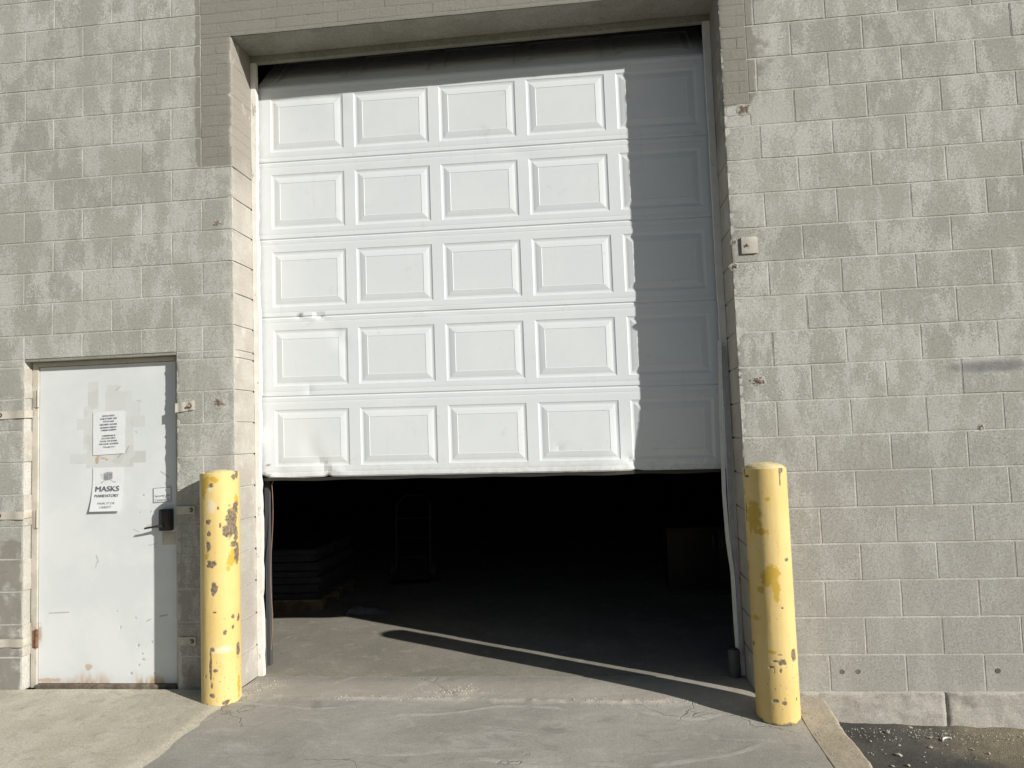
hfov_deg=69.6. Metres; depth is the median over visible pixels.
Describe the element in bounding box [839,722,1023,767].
ground
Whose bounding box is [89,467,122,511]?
paper notice
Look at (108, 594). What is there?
entry door
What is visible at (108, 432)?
paper notice
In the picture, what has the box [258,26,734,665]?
overhead door
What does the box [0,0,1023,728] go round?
warehouse building
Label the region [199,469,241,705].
bollard
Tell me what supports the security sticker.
attached to the entry door at (108, 594)
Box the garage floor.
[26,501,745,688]
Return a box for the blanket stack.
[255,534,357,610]
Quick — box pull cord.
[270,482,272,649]
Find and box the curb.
[800,696,872,767]
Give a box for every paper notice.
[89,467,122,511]
[93,410,123,454]
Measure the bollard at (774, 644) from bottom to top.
1.468 m
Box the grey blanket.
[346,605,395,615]
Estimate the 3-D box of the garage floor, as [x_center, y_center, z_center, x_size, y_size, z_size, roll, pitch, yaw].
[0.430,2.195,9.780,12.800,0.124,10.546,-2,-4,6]
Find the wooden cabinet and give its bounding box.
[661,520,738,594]
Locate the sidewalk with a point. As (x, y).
(57, 729)
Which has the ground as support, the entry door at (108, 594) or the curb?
the curb
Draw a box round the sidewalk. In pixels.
[0,689,221,767]
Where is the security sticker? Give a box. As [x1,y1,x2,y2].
[153,487,170,502]
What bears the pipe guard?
on the garage floor
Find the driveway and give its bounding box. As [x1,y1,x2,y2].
[143,677,833,767]
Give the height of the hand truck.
0.893 m
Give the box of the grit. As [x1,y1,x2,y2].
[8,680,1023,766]
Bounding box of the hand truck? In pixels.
[389,494,439,584]
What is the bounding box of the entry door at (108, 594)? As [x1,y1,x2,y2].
[32,361,176,682]
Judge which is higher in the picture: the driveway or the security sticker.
the security sticker
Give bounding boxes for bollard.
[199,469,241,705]
[743,462,800,725]
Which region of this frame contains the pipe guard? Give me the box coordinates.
[728,646,740,677]

